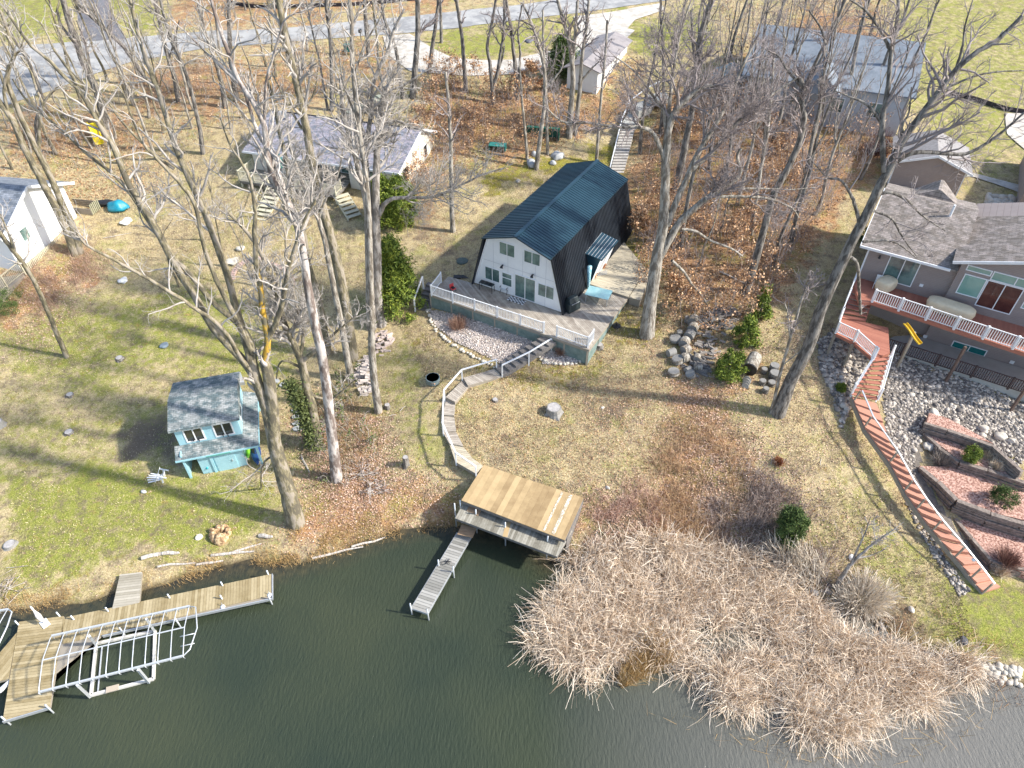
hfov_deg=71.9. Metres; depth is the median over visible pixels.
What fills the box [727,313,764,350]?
young pine
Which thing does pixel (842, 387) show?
shrub
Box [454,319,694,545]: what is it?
leaf litter
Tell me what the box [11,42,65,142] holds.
bare tree
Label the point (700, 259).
woodland tree
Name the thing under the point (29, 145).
woodland tree
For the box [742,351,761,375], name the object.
log round
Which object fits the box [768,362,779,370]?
log round
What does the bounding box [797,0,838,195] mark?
woodland tree
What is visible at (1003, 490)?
shrub
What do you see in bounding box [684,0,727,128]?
woodland tree
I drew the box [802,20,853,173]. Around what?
woodland tree
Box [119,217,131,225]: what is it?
boulder
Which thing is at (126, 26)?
woodland tree
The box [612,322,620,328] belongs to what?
umbrella base
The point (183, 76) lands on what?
woodland tree
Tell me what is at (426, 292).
deck steps
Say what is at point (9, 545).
boulder
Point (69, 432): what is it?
boulder
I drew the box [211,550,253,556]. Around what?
driftwood
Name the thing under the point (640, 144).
woodland tree
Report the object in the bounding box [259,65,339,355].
bare tree
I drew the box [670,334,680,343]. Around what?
log round
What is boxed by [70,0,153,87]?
bare tree
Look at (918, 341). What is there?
yellow strip
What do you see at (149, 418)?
grass tufts
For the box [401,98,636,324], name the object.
grass tufts
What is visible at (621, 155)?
hill stairs
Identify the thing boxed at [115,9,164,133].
woodland tree
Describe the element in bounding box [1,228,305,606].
leaf litter
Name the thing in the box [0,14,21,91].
woodland tree
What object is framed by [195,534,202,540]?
boulder
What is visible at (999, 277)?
window
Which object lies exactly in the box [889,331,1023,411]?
patio
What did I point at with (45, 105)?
woodland tree
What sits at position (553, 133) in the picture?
storage bin
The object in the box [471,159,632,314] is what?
gambrel cabin
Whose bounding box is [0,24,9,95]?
woodland tree
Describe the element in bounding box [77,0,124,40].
side road
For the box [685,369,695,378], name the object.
log round
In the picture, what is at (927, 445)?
boulder
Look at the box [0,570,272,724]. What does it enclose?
lake dock
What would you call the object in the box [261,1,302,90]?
woodland tree
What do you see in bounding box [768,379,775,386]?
log round
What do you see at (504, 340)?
pebble bed
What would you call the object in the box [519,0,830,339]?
bare tree
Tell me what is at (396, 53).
bare tree
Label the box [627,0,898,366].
leaf litter
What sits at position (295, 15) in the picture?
leaf litter
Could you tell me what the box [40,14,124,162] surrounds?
woodland tree
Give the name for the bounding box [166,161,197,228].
woodland tree
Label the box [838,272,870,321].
red steps
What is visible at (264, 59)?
woodland tree
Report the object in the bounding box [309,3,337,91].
woodland tree
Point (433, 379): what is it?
fire ring
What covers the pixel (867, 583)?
straw mound
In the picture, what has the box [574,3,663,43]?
driveway
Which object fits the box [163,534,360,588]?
grass tufts
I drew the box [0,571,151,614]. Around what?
grass tufts
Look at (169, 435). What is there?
grass tufts
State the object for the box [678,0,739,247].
woodland tree
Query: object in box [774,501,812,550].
juniper
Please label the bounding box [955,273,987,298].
window
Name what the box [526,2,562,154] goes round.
bare tree
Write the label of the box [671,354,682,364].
log round
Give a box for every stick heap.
[0,565,30,603]
[344,460,380,482]
[359,478,392,504]
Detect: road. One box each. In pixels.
[0,0,664,104]
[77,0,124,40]
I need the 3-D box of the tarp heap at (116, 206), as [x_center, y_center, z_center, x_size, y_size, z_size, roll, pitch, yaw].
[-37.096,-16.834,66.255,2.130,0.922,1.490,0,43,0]
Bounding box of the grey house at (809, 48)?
[741,24,925,136]
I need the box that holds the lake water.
[0,526,1023,767]
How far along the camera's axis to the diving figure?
40.21 m
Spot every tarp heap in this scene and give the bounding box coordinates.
[98,199,112,206]
[107,199,129,212]
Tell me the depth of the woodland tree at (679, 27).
76.32 m
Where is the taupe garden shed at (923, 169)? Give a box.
[887,130,973,195]
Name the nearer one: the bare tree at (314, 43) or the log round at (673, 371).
the log round at (673, 371)
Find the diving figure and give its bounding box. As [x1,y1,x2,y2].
[29,605,49,628]
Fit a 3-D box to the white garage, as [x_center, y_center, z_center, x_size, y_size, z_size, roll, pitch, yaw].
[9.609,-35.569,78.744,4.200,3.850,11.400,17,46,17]
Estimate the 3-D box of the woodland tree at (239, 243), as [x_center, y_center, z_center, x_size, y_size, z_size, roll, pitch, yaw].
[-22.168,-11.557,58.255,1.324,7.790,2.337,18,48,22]
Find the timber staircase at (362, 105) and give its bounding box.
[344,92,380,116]
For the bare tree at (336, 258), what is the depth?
42.71 m
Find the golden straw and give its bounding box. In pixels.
[610,624,685,688]
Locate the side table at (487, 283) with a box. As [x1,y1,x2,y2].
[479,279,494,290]
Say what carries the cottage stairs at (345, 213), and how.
on the ground
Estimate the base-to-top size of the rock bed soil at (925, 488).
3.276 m
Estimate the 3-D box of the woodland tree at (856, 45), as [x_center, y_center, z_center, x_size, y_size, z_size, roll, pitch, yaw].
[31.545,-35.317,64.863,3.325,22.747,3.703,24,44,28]
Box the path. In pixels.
[966,173,1017,191]
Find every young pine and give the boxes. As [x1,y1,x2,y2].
[712,348,750,384]
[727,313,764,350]
[747,283,773,320]
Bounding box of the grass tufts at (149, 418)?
[0,210,447,605]
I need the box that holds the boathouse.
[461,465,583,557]
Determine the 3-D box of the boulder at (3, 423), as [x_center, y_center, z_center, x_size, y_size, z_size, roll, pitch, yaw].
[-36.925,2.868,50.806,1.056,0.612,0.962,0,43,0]
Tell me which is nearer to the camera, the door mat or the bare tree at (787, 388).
the bare tree at (787, 388)
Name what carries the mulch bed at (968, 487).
on the ground
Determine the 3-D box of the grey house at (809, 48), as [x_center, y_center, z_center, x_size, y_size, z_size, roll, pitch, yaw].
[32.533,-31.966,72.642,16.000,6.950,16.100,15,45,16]
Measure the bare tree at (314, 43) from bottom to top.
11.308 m
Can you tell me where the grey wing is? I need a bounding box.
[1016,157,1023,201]
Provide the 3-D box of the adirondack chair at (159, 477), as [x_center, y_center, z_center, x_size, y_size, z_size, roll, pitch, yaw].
[-23.857,6.196,47.514,1.181,0.981,0.868,16,38,-24]
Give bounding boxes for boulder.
[2,539,18,550]
[62,428,73,436]
[117,277,127,283]
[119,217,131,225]
[159,342,168,348]
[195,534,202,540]
[226,257,238,264]
[527,158,534,167]
[550,151,564,160]
[908,606,914,612]
[922,442,932,450]
[928,408,939,415]
[960,635,967,645]
[978,425,988,432]
[994,432,1007,439]
[1007,437,1015,443]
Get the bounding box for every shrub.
[0,285,26,316]
[445,312,468,331]
[552,346,566,356]
[772,456,785,468]
[834,382,847,392]
[855,126,893,156]
[859,226,867,241]
[925,446,961,469]
[960,444,983,464]
[983,450,995,460]
[987,456,1005,471]
[987,482,1022,511]
[989,564,1014,582]
[992,542,1023,577]
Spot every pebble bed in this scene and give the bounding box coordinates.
[430,310,530,361]
[543,350,575,362]
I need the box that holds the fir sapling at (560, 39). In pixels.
[545,29,579,84]
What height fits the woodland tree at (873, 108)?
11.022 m
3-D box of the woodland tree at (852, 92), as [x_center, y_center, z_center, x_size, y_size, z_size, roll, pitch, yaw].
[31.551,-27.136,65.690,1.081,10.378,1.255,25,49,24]
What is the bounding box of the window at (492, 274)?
[485,266,499,283]
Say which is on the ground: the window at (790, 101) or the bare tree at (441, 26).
the bare tree at (441, 26)
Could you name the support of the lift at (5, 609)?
on the lake water
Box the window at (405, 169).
[403,165,408,181]
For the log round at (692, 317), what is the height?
0.825 m
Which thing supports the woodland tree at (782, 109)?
on the ground
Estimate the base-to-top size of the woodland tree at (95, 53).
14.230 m
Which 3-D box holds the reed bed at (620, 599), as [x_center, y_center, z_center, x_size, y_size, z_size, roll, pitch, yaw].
[14.132,14.476,40.179,28.478,4.948,14.713,11,44,12]
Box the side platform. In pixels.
[590,243,648,306]
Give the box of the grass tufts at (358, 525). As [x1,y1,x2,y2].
[279,491,461,564]
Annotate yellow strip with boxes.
[903,322,922,344]
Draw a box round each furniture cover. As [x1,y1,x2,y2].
[875,275,897,293]
[926,295,976,320]
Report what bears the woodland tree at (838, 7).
on the ground
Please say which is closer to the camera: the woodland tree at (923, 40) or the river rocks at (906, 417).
the river rocks at (906, 417)
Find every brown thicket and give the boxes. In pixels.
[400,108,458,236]
[405,42,574,164]
[627,64,836,337]
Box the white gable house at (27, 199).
[0,176,76,271]
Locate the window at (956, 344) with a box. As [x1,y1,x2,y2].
[951,340,987,356]
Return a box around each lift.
[0,608,12,641]
[38,605,197,698]
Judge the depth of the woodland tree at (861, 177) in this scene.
58.78 m
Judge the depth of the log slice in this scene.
49.78 m
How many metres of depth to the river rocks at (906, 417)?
48.61 m
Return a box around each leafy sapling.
[408,116,425,133]
[516,58,542,96]
[629,207,653,240]
[663,271,702,306]
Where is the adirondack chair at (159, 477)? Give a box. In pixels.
[147,467,168,482]
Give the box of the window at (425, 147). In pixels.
[423,143,427,158]
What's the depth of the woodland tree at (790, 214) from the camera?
51.59 m
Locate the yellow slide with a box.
[87,122,103,144]
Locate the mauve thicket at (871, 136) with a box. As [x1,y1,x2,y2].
[755,28,899,289]
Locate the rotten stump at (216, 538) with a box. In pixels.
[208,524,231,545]
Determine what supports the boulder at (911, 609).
on the ground
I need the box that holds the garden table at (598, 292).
[585,286,612,306]
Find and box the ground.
[0,0,1023,685]
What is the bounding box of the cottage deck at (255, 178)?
[236,158,349,204]
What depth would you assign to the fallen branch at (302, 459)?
48.75 m
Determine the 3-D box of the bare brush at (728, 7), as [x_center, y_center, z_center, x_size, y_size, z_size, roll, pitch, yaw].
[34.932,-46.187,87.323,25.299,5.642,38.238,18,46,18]
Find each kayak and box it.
[245,449,249,457]
[250,447,260,464]
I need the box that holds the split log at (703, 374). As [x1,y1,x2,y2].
[697,371,708,376]
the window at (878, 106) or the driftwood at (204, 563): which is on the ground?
the driftwood at (204, 563)
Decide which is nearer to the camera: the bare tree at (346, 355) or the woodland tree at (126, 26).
the bare tree at (346, 355)
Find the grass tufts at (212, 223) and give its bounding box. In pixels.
[83,118,385,308]
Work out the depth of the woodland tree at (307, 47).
81.66 m
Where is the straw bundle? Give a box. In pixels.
[748,530,829,590]
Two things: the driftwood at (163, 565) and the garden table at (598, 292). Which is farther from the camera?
the garden table at (598, 292)
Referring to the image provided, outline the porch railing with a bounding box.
[0,260,24,302]
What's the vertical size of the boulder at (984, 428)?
0.447 m
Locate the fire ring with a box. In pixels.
[426,372,440,385]
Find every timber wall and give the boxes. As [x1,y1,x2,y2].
[918,466,957,508]
[919,422,1023,478]
[922,433,959,467]
[951,499,1023,538]
[954,518,1023,576]
[957,460,1023,491]
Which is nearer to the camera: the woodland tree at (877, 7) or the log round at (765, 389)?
the log round at (765, 389)
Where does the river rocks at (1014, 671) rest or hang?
on the ground
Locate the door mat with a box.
[507,296,525,304]
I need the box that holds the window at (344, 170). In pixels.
[341,167,348,173]
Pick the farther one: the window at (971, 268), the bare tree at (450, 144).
the bare tree at (450, 144)
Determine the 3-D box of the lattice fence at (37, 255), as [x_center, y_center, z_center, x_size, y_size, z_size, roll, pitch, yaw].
[-40.896,-11.583,62.258,0.070,1.050,6.400,6,44,6]
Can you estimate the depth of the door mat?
55.68 m
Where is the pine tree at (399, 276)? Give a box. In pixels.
[365,228,428,324]
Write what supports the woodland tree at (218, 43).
on the ground
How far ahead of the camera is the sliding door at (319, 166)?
67.88 m
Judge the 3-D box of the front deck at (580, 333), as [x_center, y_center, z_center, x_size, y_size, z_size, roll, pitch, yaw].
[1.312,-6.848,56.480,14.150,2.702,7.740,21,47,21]
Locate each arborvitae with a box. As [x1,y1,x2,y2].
[360,171,399,229]
[381,173,420,232]
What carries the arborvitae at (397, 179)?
on the ground
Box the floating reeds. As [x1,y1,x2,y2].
[647,676,1010,767]
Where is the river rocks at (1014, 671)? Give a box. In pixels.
[971,657,1023,688]
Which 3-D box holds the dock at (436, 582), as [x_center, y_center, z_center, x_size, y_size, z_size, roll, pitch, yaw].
[-4.079,11.765,43.676,1.226,2.450,6.466,17,46,18]
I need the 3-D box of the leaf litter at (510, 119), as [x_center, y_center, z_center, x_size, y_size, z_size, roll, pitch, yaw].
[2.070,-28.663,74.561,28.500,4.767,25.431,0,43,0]
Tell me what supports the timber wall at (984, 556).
on the ground
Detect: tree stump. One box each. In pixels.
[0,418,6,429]
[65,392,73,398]
[115,355,124,362]
[383,403,390,410]
[402,455,409,469]
[544,402,563,421]
[596,342,603,350]
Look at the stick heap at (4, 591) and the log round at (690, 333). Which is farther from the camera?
the log round at (690, 333)
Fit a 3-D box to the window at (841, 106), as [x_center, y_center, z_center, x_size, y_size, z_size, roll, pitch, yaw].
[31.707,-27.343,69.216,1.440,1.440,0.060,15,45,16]
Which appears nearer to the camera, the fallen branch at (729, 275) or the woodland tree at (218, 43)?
the fallen branch at (729, 275)
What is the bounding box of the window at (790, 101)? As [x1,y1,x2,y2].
[788,92,805,105]
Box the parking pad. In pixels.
[1005,113,1023,147]
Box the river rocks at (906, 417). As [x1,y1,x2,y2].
[883,353,1023,596]
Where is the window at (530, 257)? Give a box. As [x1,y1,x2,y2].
[524,249,540,266]
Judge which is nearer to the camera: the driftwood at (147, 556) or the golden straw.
the golden straw
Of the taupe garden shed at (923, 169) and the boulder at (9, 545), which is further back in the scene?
the taupe garden shed at (923, 169)
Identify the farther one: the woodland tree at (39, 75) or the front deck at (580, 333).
the woodland tree at (39, 75)
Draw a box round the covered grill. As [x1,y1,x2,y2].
[565,294,579,313]
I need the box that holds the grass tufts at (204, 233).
[84,113,388,307]
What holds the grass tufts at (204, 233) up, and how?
on the ground
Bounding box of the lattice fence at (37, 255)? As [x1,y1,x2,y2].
[22,234,62,274]
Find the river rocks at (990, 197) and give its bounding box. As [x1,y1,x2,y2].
[904,186,1016,202]
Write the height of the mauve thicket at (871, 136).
9.068 m
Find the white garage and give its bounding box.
[563,31,632,94]
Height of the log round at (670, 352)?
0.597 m
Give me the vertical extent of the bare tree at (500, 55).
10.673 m
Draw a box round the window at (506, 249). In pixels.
[499,241,514,258]
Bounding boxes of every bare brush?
[0,23,360,177]
[299,361,383,486]
[670,0,897,64]
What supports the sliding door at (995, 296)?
in the taupe house at (978, 266)
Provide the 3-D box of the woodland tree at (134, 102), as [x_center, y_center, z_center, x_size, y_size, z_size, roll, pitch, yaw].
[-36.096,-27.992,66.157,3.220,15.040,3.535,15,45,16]
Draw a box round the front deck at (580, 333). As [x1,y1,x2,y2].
[429,272,626,365]
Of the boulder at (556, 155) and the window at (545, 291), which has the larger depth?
the boulder at (556, 155)
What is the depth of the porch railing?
58.96 m
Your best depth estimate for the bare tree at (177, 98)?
71.90 m
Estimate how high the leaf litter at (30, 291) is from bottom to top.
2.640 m
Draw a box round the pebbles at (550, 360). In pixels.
[541,350,577,364]
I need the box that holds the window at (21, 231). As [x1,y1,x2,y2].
[18,225,30,242]
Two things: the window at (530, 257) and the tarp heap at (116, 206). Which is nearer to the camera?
the window at (530, 257)
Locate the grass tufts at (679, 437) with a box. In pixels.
[398,277,944,645]
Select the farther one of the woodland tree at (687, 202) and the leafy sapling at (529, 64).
the leafy sapling at (529, 64)
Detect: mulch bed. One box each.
[919,466,1023,520]
[925,413,992,443]
[929,435,1019,478]
[960,520,1023,578]
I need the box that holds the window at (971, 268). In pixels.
[966,264,992,275]
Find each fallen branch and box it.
[301,455,309,472]
[718,271,744,282]
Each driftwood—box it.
[141,552,161,559]
[157,562,194,567]
[162,550,179,554]
[196,560,222,565]
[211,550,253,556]
[231,543,261,551]
[258,533,272,537]
[312,546,362,558]
[351,537,384,546]
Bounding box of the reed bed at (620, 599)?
[506,515,1004,765]
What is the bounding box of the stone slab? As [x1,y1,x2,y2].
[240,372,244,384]
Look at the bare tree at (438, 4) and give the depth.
75.69 m
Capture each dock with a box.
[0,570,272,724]
[409,524,476,620]
[454,500,571,559]
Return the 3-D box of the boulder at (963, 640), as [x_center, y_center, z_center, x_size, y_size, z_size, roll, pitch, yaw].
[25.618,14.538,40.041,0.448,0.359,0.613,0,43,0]
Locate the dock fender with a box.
[0,680,8,692]
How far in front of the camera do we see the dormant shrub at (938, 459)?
46.43 m
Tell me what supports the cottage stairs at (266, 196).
on the ground
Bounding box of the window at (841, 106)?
[827,97,845,112]
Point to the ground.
(996, 610)
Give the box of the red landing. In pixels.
[826,307,889,383]
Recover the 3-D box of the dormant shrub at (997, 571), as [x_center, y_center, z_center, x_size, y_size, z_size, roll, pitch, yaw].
[29.236,11.176,42.262,1.581,0.958,1.491,-24,48,-23]
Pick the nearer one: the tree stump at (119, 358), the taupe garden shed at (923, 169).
the tree stump at (119, 358)
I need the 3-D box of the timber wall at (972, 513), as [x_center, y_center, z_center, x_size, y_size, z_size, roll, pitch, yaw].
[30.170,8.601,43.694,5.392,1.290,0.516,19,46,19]
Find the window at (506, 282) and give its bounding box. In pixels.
[502,272,511,287]
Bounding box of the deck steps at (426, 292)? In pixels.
[413,276,437,311]
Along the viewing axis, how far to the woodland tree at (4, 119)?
72.32 m
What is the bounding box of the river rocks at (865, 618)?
[820,583,888,630]
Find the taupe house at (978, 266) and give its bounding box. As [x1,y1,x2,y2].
[847,180,1023,368]
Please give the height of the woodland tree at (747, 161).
16.706 m
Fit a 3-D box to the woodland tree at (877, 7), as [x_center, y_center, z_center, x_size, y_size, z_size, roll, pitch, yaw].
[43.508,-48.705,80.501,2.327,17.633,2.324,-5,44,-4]
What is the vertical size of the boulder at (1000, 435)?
0.422 m
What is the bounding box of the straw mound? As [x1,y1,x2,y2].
[823,565,905,628]
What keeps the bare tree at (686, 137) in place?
on the ground
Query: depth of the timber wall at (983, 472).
45.27 m
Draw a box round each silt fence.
[231,0,414,8]
[950,90,1023,112]
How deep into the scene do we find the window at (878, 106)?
68.13 m
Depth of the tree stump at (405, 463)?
47.06 m
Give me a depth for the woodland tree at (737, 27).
74.11 m
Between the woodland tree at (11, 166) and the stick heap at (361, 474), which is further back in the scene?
the woodland tree at (11, 166)
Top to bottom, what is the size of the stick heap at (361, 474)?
0.686 m
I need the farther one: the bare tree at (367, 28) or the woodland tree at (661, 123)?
the bare tree at (367, 28)
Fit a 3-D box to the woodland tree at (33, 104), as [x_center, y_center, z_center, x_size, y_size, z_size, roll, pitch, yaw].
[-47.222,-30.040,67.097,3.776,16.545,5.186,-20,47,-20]
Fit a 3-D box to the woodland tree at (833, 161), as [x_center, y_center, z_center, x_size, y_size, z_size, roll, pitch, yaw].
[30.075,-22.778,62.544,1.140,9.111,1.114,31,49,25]
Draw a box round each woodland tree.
[0,0,47,108]
[0,7,57,154]
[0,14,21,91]
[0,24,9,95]
[0,74,31,153]
[0,109,8,128]
[0,142,14,169]
[7,18,66,117]
[28,27,92,148]
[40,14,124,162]
[45,0,83,102]
[59,8,116,138]
[67,0,127,97]
[71,0,108,81]
[79,3,154,159]
[85,0,133,105]
[108,0,150,118]
[115,0,140,75]
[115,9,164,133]
[126,27,180,148]
[134,194,180,287]
[140,27,167,90]
[142,0,193,109]
[152,22,192,128]
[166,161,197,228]
[182,0,245,118]
[195,0,215,82]
[203,174,229,250]
[204,31,231,128]
[215,21,221,56]
[222,1,252,83]
[223,206,256,286]
[245,0,267,66]
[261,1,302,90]
[266,0,277,76]
[299,1,308,51]
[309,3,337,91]
[366,0,399,85]
[638,0,668,154]
[657,0,669,134]
[669,0,687,66]
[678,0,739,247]
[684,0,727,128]
[691,1,702,88]
[696,160,731,266]
[707,0,738,169]
[720,146,745,229]
[723,13,751,105]
[724,2,758,170]
[727,0,747,63]
[732,0,787,148]
[735,12,804,205]
[742,0,752,46]
[746,0,781,117]
[749,0,811,176]
[768,0,823,153]
[771,81,836,267]
[781,0,845,149]
[785,0,827,74]
[788,1,866,242]
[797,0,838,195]
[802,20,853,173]
[812,31,880,215]
[821,1,859,74]
[829,35,869,143]
[831,77,875,166]
[832,0,861,39]
[850,0,867,74]
[852,42,899,153]
[858,0,933,179]
[869,0,880,35]
[882,0,909,65]
[910,0,939,67]
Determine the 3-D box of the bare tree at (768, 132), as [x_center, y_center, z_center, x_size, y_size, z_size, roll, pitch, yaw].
[19.136,-18.567,54.916,5.466,16.397,6.069,-26,49,-25]
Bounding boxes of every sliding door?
[318,164,329,170]
[514,273,535,302]
[883,256,920,286]
[974,279,1023,314]
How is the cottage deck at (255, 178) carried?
on the ground
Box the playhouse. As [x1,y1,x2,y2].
[167,372,262,478]
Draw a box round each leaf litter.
[0,36,392,210]
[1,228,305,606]
[2,238,116,363]
[50,7,654,517]
[168,0,467,32]
[260,377,468,558]
[403,49,651,187]
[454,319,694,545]
[560,243,935,618]
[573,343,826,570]
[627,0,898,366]
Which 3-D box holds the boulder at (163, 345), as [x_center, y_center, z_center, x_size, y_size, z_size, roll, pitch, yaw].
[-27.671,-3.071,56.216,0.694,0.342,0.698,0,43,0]
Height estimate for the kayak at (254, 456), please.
0.343 m
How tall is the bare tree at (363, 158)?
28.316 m
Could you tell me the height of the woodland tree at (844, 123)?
15.739 m
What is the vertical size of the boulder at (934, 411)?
0.526 m
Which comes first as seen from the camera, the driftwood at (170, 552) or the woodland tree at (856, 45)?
the driftwood at (170, 552)
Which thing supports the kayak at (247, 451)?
in the playhouse
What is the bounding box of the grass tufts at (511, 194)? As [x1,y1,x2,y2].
[406,99,636,320]
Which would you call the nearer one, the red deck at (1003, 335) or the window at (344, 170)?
the red deck at (1003, 335)
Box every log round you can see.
[666,347,676,356]
[667,367,679,376]
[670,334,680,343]
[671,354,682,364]
[676,329,682,336]
[678,336,690,346]
[680,344,691,353]
[680,353,689,362]
[683,329,695,340]
[684,365,691,371]
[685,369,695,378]
[686,314,699,324]
[687,321,698,331]
[693,353,700,361]
[693,363,702,369]
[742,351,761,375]
[758,378,766,385]
[760,366,767,374]
[762,386,769,393]
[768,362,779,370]
[768,369,778,380]
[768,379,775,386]
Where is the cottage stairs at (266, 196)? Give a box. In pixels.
[251,176,278,220]
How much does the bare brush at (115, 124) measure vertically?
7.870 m
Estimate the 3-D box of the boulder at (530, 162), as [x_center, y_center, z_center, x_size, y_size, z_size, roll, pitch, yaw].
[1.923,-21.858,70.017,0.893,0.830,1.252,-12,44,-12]
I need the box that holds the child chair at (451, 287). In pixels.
[449,283,455,290]
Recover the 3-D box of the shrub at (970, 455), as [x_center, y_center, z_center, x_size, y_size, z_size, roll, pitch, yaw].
[29.870,4.593,45.766,1.483,1.336,1.754,23,48,22]
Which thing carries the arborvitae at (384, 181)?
on the ground
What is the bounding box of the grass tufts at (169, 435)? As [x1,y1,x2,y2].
[5,225,429,601]
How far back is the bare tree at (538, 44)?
63.12 m
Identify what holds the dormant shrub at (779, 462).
on the ground
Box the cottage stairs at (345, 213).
[334,192,361,220]
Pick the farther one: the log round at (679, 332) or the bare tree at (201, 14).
the bare tree at (201, 14)
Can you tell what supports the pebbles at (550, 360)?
on the pebble bed at (554, 356)
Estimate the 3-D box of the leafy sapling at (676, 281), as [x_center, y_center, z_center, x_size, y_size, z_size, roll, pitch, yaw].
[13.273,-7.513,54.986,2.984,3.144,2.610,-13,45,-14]
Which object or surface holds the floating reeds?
on the lake water
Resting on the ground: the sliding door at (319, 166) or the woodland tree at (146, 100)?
the woodland tree at (146, 100)
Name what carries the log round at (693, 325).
on the ground
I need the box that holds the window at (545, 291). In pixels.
[537,282,554,300]
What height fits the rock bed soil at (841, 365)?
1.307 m
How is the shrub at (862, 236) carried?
on the ground
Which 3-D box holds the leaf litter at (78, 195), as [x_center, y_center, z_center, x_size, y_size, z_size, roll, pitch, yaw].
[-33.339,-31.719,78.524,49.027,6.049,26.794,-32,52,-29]
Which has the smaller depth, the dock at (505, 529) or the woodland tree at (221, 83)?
the dock at (505, 529)
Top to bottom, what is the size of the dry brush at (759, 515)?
5.111 m
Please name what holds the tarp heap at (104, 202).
on the ground
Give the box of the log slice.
[742,383,748,388]
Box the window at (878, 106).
[864,102,881,117]
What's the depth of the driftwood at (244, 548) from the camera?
44.61 m
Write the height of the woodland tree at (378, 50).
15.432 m
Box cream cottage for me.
[242,109,437,189]
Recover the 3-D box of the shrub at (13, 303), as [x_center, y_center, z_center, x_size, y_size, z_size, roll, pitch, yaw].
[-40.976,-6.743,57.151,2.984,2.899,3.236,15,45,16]
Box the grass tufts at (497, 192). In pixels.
[401,98,638,317]
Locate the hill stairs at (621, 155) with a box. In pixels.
[610,81,667,172]
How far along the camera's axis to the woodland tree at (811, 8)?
66.65 m
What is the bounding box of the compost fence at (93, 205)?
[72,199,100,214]
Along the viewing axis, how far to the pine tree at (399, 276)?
54.74 m
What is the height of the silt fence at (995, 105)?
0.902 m
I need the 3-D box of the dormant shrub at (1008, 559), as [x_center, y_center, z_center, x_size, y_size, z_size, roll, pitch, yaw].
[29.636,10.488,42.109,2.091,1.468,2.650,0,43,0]
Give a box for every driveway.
[383,28,634,74]
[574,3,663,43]
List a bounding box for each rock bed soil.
[817,340,869,416]
[881,357,1023,570]
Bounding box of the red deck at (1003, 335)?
[853,278,1023,356]
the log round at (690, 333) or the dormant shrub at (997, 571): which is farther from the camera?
the log round at (690, 333)
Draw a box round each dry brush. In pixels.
[0,218,126,351]
[107,43,224,117]
[277,346,404,502]
[559,439,687,605]
[610,413,766,589]
[679,431,866,618]
[852,581,1023,709]
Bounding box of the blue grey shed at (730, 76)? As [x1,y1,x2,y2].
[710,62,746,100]
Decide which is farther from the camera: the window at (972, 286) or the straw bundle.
the window at (972, 286)
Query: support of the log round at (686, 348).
on the ground
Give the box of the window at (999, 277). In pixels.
[990,271,1023,288]
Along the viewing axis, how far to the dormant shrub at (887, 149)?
66.62 m
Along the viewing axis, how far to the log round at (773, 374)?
49.98 m
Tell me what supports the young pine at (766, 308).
on the ground
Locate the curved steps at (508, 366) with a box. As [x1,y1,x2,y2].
[442,336,555,477]
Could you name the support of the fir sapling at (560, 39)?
on the ground
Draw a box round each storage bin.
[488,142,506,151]
[526,125,559,140]
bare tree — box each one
[0,0,315,530]
[0,4,83,255]
[0,12,77,256]
[0,201,68,358]
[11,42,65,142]
[48,0,109,129]
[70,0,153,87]
[133,0,185,102]
[150,0,205,154]
[159,0,342,483]
[191,0,226,108]
[198,186,373,451]
[218,0,247,101]
[249,0,358,362]
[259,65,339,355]
[283,128,357,381]
[288,0,328,109]
[293,56,377,329]
[309,0,406,414]
[319,0,348,111]
[328,0,516,328]
[363,0,370,55]
[368,0,404,99]
[409,0,441,98]
[426,71,462,232]
[427,0,442,73]
[439,0,442,43]
[454,0,467,90]
[480,0,516,104]
[490,0,524,100]
[510,52,531,160]
[515,0,566,170]
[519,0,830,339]
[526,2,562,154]
[545,0,591,138]
[562,0,599,135]
[589,2,625,159]
[666,0,725,192]
[732,32,814,235]
[742,0,851,294]
[768,266,828,413]
[771,0,1023,419]
[833,515,903,588]
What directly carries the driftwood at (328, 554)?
on the ground
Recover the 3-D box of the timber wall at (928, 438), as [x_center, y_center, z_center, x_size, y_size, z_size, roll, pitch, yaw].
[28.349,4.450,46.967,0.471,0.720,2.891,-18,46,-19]
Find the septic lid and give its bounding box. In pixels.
[456,257,467,264]
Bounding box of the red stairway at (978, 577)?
[849,345,1000,594]
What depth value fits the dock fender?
38.14 m
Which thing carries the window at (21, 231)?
in the white gable house at (27, 199)
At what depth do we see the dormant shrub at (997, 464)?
45.34 m
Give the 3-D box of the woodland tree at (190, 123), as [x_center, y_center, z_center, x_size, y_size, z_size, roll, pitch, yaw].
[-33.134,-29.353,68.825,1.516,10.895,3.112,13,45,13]
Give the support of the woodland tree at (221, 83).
on the ground

